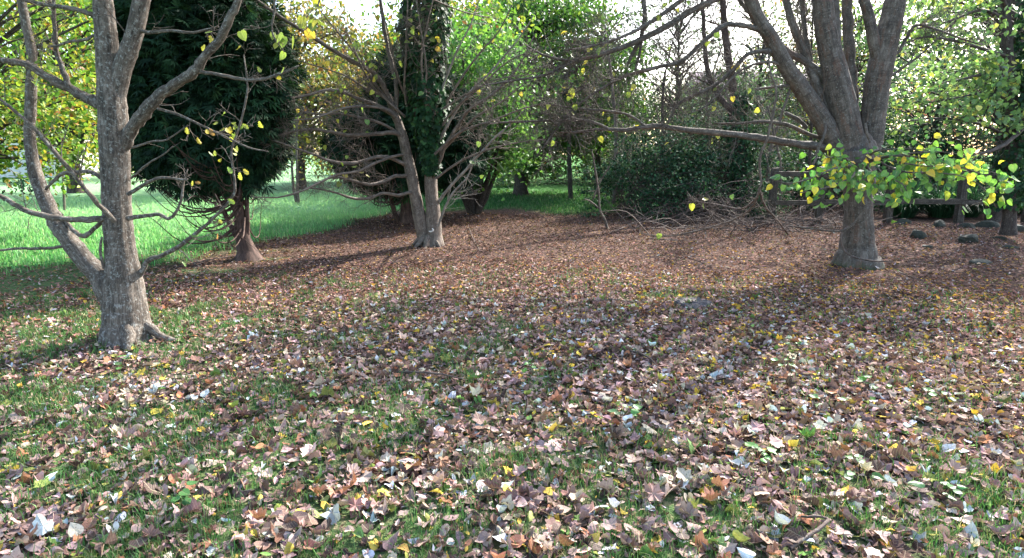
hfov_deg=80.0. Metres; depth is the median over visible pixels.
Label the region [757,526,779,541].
fallen leaf
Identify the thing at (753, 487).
fallen leaf
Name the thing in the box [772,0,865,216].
bare tree
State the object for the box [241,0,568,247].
twin trunk tree
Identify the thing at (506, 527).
fallen leaf
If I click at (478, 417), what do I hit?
fallen leaf
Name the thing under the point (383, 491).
fallen leaf
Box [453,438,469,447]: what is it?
fallen leaf
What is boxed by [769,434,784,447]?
fallen leaf
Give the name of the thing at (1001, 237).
stone
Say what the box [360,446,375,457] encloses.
fallen leaf
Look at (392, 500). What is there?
fallen leaf
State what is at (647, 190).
bramble thicket
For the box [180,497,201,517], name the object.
fallen leaf
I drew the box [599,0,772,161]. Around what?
willow tree
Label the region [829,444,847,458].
fallen leaf
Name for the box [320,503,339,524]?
fallen leaf
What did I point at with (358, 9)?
sky
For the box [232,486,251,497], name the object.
fallen leaf
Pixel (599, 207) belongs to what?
sapling
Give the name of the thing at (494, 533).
fallen leaf
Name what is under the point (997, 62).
alder tree
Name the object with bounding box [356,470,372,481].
fallen leaf
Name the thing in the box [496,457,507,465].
fallen leaf
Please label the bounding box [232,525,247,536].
fallen leaf
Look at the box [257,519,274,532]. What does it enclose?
fallen leaf
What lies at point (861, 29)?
alder tree
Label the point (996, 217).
lime tree
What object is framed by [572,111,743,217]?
bramble thicket
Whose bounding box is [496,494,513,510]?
fallen leaf
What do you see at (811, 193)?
laurel bush
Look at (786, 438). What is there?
fallen leaf
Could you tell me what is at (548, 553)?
fallen leaf
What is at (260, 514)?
fallen leaf
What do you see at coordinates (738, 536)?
fallen leaf
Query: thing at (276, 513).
fallen leaf
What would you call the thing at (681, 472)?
fallen leaf
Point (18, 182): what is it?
bush
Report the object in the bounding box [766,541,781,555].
fallen leaf
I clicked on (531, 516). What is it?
fallen leaf
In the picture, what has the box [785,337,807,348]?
weed
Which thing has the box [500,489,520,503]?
fallen leaf
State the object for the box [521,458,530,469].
fallen leaf
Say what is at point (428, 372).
fallen twig
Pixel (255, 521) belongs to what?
fallen leaf
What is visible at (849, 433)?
fallen leaf
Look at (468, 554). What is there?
fallen leaf
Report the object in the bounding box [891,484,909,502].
fallen leaf
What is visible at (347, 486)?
fallen leaf
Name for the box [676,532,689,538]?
fallen leaf
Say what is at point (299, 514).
fallen leaf
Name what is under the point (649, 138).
willow tree
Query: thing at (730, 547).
fallen leaf
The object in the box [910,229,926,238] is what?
stone
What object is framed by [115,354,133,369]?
weed
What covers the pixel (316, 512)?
fallen leaf
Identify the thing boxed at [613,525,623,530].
fallen leaf
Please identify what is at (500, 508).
fallen leaf
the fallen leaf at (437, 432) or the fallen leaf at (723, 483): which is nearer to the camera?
the fallen leaf at (723, 483)
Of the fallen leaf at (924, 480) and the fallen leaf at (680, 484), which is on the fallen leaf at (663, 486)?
the fallen leaf at (680, 484)
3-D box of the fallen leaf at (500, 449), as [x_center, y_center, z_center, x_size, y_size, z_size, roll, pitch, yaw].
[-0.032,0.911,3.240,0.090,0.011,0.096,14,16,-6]
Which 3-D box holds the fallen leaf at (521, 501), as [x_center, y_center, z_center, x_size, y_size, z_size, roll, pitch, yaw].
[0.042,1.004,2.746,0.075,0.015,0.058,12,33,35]
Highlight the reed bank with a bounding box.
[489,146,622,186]
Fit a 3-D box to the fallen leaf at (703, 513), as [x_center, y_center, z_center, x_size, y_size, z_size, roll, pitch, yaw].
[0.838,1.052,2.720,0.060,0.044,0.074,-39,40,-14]
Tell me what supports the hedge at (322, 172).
on the ground at (668, 501)
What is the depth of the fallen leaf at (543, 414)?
3.67 m
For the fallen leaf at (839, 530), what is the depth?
2.58 m
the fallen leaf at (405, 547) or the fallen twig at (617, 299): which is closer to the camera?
the fallen leaf at (405, 547)
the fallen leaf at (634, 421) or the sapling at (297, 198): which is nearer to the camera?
the fallen leaf at (634, 421)
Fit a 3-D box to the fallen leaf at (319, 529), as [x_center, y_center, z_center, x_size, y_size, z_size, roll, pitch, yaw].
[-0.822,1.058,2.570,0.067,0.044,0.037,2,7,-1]
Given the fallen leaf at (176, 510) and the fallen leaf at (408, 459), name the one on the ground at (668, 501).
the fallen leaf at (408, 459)
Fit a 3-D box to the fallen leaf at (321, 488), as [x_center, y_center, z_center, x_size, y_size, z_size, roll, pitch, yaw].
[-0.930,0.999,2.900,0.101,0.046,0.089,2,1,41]
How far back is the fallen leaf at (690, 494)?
2.81 m
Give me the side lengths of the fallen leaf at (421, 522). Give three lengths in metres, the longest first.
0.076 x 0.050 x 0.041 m
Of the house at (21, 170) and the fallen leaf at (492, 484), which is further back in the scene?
the house at (21, 170)
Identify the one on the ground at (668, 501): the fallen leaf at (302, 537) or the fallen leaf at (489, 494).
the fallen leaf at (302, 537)
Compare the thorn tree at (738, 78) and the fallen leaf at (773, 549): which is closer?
the fallen leaf at (773, 549)
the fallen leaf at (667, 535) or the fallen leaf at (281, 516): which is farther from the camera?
the fallen leaf at (281, 516)
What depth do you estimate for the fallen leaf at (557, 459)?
3.14 m
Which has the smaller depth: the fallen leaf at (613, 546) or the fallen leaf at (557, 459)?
the fallen leaf at (613, 546)
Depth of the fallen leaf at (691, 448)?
3.28 m
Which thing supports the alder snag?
on the ground at (668, 501)
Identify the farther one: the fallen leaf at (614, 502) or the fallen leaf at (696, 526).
the fallen leaf at (614, 502)
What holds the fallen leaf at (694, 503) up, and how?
on the ground at (668, 501)
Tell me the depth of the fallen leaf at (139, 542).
2.48 m
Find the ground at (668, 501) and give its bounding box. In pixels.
[0,155,1023,557]
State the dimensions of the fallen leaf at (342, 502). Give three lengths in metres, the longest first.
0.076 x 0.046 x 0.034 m
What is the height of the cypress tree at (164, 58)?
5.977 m
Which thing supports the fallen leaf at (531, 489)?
on the leaf litter
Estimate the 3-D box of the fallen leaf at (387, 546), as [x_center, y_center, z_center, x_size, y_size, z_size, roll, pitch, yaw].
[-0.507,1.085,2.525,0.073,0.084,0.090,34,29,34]
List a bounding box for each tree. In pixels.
[0,0,99,206]
[0,0,132,180]
[0,0,134,193]
[0,0,328,351]
[90,0,309,261]
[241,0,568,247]
[266,0,394,188]
[297,11,405,141]
[317,42,491,223]
[334,0,506,74]
[381,0,679,196]
[438,0,556,213]
[457,0,1017,269]
[533,0,696,189]
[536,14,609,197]
[553,73,660,179]
[561,67,721,184]
[570,1,659,204]
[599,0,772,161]
[616,0,713,180]
[649,38,805,172]
[651,0,859,165]
[652,46,809,169]
[683,12,742,171]
[736,0,993,162]
[738,0,817,195]
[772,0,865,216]
[784,0,986,168]
[814,0,1020,181]
[856,0,1023,221]
[860,0,1023,164]
[885,0,1023,235]
[899,68,1019,159]
[949,5,1023,160]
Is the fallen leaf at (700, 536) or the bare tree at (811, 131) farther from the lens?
the bare tree at (811, 131)
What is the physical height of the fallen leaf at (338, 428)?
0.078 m
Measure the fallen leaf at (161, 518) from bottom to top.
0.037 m
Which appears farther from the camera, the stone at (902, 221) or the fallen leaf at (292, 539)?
the stone at (902, 221)
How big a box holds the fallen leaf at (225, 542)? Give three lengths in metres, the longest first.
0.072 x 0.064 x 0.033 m
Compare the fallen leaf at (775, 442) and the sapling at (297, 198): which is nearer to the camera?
the fallen leaf at (775, 442)
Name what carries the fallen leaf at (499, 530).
on the ground at (668, 501)
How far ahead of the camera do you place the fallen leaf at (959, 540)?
2.56 m
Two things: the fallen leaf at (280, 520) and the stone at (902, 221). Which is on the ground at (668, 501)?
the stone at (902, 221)
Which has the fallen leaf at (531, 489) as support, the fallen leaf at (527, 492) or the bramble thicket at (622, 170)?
the fallen leaf at (527, 492)
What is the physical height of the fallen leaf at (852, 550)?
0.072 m
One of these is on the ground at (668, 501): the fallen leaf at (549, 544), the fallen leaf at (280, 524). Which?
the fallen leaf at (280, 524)
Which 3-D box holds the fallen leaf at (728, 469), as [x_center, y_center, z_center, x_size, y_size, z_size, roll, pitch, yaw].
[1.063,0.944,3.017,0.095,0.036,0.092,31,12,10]
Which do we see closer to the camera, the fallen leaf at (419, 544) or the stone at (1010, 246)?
the fallen leaf at (419, 544)
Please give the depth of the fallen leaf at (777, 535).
2.56 m
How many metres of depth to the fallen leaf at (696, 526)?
2.61 m
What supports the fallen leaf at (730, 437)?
on the leaf litter
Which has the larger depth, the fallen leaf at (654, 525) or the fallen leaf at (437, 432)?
the fallen leaf at (437, 432)
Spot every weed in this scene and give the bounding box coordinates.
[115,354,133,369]
[170,481,197,504]
[524,359,545,369]
[607,404,642,418]
[745,442,776,462]
[771,357,795,366]
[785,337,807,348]
[809,394,847,406]
[844,454,884,479]
[856,375,891,390]
[908,481,966,499]
[924,387,955,400]
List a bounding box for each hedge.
[131,140,334,174]
[711,123,1019,207]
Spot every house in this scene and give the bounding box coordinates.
[0,128,99,177]
[682,72,889,177]
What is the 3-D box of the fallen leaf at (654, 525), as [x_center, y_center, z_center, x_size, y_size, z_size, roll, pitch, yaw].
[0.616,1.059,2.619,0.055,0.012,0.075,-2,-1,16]
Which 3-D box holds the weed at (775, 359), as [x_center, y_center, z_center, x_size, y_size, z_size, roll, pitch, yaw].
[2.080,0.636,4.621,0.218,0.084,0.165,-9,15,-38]
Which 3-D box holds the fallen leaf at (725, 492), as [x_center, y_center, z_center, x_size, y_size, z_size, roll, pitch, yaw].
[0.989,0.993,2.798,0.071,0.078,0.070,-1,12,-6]
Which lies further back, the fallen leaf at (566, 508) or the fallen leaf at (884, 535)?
the fallen leaf at (566, 508)
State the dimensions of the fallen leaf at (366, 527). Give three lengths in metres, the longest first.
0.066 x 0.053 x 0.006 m
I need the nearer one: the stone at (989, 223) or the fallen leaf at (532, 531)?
the fallen leaf at (532, 531)
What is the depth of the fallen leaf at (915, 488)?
2.93 m
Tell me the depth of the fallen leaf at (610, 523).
2.62 m
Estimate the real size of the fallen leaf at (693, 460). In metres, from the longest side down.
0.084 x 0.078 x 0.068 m
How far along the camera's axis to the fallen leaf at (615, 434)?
3.36 m
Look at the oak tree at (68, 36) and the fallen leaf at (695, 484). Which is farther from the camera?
the oak tree at (68, 36)
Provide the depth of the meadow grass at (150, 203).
14.73 m
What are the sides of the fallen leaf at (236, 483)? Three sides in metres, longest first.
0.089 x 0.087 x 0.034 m
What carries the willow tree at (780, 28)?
on the ground at (668, 501)
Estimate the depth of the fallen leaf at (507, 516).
2.65 m
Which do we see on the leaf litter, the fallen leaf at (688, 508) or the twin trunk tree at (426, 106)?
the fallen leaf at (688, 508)
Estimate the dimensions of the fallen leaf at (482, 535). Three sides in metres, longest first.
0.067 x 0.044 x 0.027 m
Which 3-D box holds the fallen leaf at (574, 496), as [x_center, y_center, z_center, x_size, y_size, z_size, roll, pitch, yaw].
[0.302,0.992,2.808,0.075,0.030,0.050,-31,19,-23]
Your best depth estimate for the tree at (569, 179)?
20.18 m
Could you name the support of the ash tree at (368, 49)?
on the ground at (668, 501)
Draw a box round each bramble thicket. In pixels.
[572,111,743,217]
[606,163,800,222]
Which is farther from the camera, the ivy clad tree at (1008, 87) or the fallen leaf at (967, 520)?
the ivy clad tree at (1008, 87)
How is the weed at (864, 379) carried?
on the ground at (668, 501)
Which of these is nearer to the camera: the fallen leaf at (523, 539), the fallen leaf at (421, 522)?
the fallen leaf at (523, 539)
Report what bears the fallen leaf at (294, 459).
on the ground at (668, 501)
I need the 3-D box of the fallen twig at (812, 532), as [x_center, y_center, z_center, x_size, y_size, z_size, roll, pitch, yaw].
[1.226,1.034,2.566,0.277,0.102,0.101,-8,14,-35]
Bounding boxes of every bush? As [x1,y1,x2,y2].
[0,176,32,203]
[584,134,653,189]
[591,147,696,199]
[777,129,839,192]
[784,150,881,212]
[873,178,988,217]
[877,120,979,194]
[883,91,927,150]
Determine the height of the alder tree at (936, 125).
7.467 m
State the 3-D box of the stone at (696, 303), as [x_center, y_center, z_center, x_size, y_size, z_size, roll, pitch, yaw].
[1.939,0.282,6.559,0.450,0.151,0.460,0,12,0]
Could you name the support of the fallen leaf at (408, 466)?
on the fallen leaf at (418, 467)
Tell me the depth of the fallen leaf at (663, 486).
2.92 m
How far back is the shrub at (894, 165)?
16.08 m
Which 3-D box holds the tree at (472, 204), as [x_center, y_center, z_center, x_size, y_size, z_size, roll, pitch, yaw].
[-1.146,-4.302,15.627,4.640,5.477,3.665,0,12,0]
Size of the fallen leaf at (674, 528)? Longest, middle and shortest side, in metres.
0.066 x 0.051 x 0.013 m
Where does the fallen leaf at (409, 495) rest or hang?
on the ground at (668, 501)
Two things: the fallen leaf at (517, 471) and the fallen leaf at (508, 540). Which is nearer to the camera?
the fallen leaf at (508, 540)
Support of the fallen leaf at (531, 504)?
on the ground at (668, 501)
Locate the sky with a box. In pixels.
[0,0,1020,154]
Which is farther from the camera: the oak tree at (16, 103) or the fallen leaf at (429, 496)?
the oak tree at (16, 103)
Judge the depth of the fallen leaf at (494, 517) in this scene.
2.63 m
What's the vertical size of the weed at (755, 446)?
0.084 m
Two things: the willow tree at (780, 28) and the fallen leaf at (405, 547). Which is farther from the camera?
the willow tree at (780, 28)
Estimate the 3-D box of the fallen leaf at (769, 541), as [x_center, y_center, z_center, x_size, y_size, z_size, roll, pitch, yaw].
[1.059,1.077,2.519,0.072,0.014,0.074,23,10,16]
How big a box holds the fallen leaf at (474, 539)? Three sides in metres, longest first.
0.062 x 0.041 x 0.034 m
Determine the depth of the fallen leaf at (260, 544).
2.50 m
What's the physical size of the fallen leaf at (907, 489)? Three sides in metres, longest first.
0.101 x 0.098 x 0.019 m
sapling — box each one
[47,127,74,209]
[284,114,305,203]
[582,152,609,228]
[758,107,782,207]
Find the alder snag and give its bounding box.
[664,0,760,212]
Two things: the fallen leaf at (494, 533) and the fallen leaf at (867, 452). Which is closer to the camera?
the fallen leaf at (494, 533)
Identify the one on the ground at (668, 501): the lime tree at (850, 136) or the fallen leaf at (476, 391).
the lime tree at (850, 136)
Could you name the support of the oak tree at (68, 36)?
on the ground at (668, 501)
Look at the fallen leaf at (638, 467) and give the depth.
3.04 m
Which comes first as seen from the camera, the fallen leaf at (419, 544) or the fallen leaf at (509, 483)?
the fallen leaf at (419, 544)
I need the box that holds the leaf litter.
[0,212,1023,557]
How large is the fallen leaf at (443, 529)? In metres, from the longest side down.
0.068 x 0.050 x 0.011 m
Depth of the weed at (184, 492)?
2.77 m
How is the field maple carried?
on the ground at (668, 501)
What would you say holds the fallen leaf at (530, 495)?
on the ground at (668, 501)
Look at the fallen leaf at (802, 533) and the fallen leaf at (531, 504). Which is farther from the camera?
the fallen leaf at (531, 504)
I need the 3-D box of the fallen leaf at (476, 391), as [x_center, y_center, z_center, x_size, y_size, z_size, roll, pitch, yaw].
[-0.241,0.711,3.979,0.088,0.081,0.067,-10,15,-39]
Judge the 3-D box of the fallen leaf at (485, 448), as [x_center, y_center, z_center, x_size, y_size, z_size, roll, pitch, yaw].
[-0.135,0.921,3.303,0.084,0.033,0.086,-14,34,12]
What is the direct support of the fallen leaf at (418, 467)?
on the ground at (668, 501)
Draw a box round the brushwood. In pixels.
[597,189,897,241]
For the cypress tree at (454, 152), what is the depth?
13.29 m
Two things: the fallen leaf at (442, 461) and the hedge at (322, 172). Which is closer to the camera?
the fallen leaf at (442, 461)
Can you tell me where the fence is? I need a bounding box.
[766,166,1023,223]
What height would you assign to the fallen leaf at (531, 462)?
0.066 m
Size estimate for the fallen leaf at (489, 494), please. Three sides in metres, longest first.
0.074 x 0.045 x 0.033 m
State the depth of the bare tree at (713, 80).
19.30 m
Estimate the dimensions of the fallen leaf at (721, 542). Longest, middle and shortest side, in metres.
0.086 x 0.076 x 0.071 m
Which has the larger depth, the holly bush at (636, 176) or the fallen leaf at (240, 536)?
the holly bush at (636, 176)
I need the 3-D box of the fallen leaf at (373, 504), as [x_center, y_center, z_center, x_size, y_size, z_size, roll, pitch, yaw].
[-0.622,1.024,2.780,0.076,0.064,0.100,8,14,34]
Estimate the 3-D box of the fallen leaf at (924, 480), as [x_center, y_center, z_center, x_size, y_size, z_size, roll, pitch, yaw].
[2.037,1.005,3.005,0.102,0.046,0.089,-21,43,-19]
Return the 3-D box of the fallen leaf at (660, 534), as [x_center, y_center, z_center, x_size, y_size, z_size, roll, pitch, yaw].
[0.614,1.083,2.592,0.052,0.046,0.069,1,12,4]
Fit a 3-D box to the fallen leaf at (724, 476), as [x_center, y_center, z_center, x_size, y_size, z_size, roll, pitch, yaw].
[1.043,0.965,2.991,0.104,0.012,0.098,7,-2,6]
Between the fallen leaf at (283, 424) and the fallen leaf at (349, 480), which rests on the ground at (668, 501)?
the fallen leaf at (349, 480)
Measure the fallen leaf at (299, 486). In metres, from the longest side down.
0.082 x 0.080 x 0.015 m
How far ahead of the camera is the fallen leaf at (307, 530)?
2.61 m
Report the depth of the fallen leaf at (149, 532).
2.53 m
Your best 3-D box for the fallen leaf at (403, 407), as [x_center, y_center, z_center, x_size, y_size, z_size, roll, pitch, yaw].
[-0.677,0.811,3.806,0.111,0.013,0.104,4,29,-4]
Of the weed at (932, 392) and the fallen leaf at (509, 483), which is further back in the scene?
the weed at (932, 392)
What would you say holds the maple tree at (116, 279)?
on the ground at (668, 501)
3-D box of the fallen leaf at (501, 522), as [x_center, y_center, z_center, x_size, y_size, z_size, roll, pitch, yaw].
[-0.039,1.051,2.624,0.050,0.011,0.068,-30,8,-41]
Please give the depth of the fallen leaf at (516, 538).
2.50 m
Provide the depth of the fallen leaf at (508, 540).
2.48 m
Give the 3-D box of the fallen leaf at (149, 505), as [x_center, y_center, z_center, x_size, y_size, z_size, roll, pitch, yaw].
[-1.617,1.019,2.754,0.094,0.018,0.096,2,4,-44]
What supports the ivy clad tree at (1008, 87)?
on the ground at (668, 501)
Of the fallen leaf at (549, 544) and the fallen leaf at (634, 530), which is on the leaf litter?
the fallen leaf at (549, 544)
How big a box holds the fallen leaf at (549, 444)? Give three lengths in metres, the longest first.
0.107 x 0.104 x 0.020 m
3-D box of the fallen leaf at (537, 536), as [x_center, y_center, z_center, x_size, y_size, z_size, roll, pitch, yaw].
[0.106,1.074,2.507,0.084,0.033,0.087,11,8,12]
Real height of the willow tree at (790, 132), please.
6.667 m
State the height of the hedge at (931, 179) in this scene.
2.792 m
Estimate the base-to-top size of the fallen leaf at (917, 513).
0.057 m
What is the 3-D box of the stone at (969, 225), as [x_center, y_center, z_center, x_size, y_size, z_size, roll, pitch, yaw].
[9.608,-1.102,12.900,0.378,0.182,0.169,0,12,0]
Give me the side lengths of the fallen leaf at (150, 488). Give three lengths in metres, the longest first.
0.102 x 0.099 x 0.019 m
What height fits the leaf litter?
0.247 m
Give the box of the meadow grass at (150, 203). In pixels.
[0,189,632,274]
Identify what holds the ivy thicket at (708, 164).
on the ground at (668, 501)
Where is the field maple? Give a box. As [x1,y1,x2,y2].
[395,0,629,184]
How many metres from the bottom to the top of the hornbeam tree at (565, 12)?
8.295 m
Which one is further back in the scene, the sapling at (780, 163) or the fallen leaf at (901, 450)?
the sapling at (780, 163)
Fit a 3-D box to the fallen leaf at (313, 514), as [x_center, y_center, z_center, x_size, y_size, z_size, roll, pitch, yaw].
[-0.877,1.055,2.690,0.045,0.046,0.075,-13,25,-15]
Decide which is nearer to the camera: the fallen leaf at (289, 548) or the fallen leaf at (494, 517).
the fallen leaf at (289, 548)
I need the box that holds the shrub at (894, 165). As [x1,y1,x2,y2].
[875,144,1023,213]
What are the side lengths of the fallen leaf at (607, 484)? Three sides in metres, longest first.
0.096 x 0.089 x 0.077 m
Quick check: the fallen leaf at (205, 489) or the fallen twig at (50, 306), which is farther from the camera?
the fallen twig at (50, 306)
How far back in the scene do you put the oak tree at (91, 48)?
22.16 m
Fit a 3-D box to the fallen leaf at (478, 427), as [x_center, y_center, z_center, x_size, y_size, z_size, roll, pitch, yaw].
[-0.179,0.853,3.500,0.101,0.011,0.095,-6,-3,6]
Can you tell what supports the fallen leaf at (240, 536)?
on the leaf litter
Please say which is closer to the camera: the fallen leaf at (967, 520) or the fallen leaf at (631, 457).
the fallen leaf at (967, 520)
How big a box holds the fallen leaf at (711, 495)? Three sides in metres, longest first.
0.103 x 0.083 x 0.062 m
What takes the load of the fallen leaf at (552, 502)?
on the ground at (668, 501)
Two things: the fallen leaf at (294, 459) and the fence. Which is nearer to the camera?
the fallen leaf at (294, 459)
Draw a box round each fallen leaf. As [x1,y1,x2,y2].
[29,514,53,535]
[69,503,85,520]
[90,533,108,549]
[91,529,116,557]
[127,536,148,548]
[128,495,146,512]
[141,501,163,508]
[142,524,162,536]
[143,481,163,494]
[145,515,164,525]
[172,503,186,519]
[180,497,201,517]
[186,458,199,467]
[192,540,211,549]
[196,486,213,494]
[219,540,233,550]
[225,480,240,486]
[230,533,245,541]
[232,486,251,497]
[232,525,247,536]
[244,518,263,526]
[249,507,266,519]
[254,541,270,549]
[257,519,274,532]
[266,510,282,519]
[270,522,289,542]
[272,417,286,433]
[274,521,286,532]
[276,505,289,512]
[276,515,286,522]
[277,511,292,520]
[281,521,297,530]
[283,456,299,462]
[283,525,301,538]
[284,541,293,553]
[286,402,300,414]
[288,461,299,467]
[288,534,300,543]
[291,479,304,491]
[293,510,307,521]
[294,536,302,548]
[295,534,304,548]
[300,444,315,456]
[302,526,309,532]
[303,538,320,548]
[304,513,317,526]
[305,466,321,482]
[309,484,326,493]
[309,524,324,534]
[311,509,318,522]
[311,536,328,547]
[314,510,323,518]
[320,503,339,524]
[321,517,331,529]
[327,486,340,500]
[332,423,342,436]
[337,499,349,506]
[339,469,356,493]
[342,478,358,484]
[347,463,360,473]
[348,494,363,510]
[350,436,361,445]
[353,526,363,537]
[356,447,366,459]
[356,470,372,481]
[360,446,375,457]
[361,524,372,531]
[370,497,383,511]
[370,509,380,521]
[374,498,387,514]
[377,488,390,496]
[378,530,399,550]
[380,475,398,482]
[385,496,396,504]
[387,430,405,439]
[395,403,411,413]
[397,543,408,551]
[401,457,414,462]
[403,488,414,501]
[404,460,421,469]
[409,463,425,470]
[413,537,428,546]
[418,517,429,526]
[424,455,437,465]
[424,494,434,499]
[428,471,443,484]
[432,426,444,438]
[434,456,449,466]
[439,524,449,535]
[443,514,458,520]
[445,418,459,424]
[450,483,463,490]
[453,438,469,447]
[461,496,481,503]
[463,552,476,557]
[465,509,476,518]
[469,384,482,394]
[469,536,476,543]
[473,411,486,423]
[473,425,487,428]
[475,531,488,542]
[476,480,484,488]
[477,513,485,525]
[478,490,492,498]
[482,475,501,489]
[483,441,494,452]
[485,530,497,540]
[491,512,497,524]
[492,533,507,541]
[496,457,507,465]
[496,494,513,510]
[496,504,506,512]
[496,525,503,534]
[497,512,514,520]
[497,520,506,526]
[498,445,512,454]
[499,533,511,548]
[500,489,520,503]
[501,480,513,487]
[502,523,509,531]
[505,534,522,547]
[506,534,525,544]
[513,464,527,476]
[513,496,526,506]
[516,489,536,499]
[520,486,529,496]
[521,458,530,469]
[522,481,534,492]
[523,502,538,510]
[526,453,541,468]
[526,510,533,521]
[529,527,535,537]
[529,533,545,543]
[533,408,546,422]
[533,494,543,505]
[540,540,552,551]
[543,495,553,503]
[544,440,562,451]
[545,517,560,528]
[545,543,560,557]
[546,455,561,464]
[547,496,559,506]
[552,522,562,534]
[555,505,571,512]
[559,534,574,546]
[569,488,582,499]
[587,541,602,550]
[589,501,600,512]
[589,521,600,531]
[589,531,599,542]
[594,477,614,494]
[601,516,616,529]
[602,543,616,549]
[608,497,619,507]
[610,425,621,438]
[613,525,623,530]
[616,423,632,436]
[620,532,631,544]
[624,523,633,531]
[625,418,637,425]
[625,454,641,461]
[625,534,638,547]
[630,534,642,542]
[632,527,644,539]
[633,464,647,479]
[641,516,655,530]
[642,423,656,432]
[644,479,664,500]
[651,522,661,527]
[652,527,662,539]
[654,452,666,460]
[654,515,661,524]
[660,481,677,490]
[663,528,676,541]
[665,476,677,495]
[668,520,678,532]
[669,478,682,487]
[674,506,683,515]
[676,467,692,481]
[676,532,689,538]
[677,545,699,557]
[678,500,699,516]
[684,492,693,502]
[686,521,700,532]
[687,438,700,456]
[687,478,704,488]
[687,497,698,508]
[690,457,700,465]
[690,530,708,552]
[697,510,706,518]
[701,474,709,481]
[701,486,720,500]
[708,536,726,546]
[711,474,729,490]
[714,542,736,557]
[716,473,733,478]
[717,464,734,476]
[718,426,727,432]
[720,484,734,503]
[724,434,737,443]
[732,530,750,541]
[745,524,756,532]
[749,485,758,491]
[751,492,769,495]
[756,486,769,498]
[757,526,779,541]
[759,533,777,543]
[766,533,783,537]
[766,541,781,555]
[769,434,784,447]
[773,435,790,441]
[774,510,790,524]
[781,502,795,516]
[782,531,799,547]
[786,525,806,540]
[808,518,820,528]
[823,495,843,501]
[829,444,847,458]
[829,525,849,533]
[835,430,854,437]
[843,533,862,553]
[845,488,870,504]
[858,444,875,457]
[859,521,878,542]
[870,460,885,471]
[872,529,890,543]
[887,536,904,553]
[891,443,913,463]
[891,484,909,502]
[905,488,925,498]
[907,508,923,520]
[908,486,928,491]
[915,478,930,485]
[948,459,966,472]
[949,539,976,556]
[950,537,965,544]
[951,514,972,523]
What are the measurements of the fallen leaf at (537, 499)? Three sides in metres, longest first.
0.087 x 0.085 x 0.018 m
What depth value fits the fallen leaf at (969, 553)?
2.51 m
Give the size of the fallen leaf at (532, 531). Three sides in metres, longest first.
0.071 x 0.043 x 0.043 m
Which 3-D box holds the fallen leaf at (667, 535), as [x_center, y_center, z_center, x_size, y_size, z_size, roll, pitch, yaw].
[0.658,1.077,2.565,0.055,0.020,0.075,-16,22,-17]
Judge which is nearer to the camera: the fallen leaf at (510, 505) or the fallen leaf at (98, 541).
the fallen leaf at (98, 541)
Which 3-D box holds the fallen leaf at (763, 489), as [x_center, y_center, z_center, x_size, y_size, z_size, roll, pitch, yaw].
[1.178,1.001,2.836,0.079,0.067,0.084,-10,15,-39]
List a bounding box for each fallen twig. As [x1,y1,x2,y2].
[31,300,74,310]
[176,254,235,266]
[397,370,469,381]
[598,288,639,303]
[626,347,660,366]
[788,506,829,550]
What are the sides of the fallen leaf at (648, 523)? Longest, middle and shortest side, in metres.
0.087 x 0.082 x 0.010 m
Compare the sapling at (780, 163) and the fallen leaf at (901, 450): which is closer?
the fallen leaf at (901, 450)
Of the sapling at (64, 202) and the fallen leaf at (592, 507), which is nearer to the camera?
the fallen leaf at (592, 507)
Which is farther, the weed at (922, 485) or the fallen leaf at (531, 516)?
the weed at (922, 485)
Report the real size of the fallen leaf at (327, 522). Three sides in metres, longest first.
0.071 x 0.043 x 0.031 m
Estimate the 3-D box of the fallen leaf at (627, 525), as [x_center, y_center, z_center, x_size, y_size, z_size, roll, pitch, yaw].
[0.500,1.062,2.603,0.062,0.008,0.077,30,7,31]
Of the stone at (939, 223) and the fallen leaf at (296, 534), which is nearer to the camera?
the fallen leaf at (296, 534)
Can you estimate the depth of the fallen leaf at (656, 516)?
2.65 m
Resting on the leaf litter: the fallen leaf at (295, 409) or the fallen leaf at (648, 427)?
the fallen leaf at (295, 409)
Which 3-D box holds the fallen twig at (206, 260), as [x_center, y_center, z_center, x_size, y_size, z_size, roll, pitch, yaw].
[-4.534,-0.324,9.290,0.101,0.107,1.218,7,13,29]
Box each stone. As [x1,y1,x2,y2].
[674,297,712,308]
[895,218,911,224]
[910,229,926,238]
[932,219,945,226]
[957,223,975,228]
[958,234,978,242]
[969,259,991,264]
[974,220,999,227]
[991,236,1006,239]
[1002,245,1018,248]
[1017,224,1023,231]
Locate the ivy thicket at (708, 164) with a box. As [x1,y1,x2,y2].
[633,98,815,215]
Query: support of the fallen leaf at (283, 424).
on the leaf litter
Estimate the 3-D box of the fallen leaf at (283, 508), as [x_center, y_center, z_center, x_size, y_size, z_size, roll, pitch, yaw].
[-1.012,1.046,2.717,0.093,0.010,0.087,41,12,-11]
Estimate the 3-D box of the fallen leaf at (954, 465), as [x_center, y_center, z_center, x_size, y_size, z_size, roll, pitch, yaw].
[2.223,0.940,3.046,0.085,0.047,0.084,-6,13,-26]
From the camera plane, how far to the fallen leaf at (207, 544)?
2.50 m
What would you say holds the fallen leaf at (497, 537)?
on the ground at (668, 501)
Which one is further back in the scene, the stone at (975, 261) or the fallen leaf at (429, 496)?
the stone at (975, 261)
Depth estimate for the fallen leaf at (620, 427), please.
3.46 m
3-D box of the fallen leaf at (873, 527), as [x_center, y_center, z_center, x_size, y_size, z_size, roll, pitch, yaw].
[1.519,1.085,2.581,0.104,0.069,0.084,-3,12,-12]
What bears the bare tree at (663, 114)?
on the ground at (668, 501)

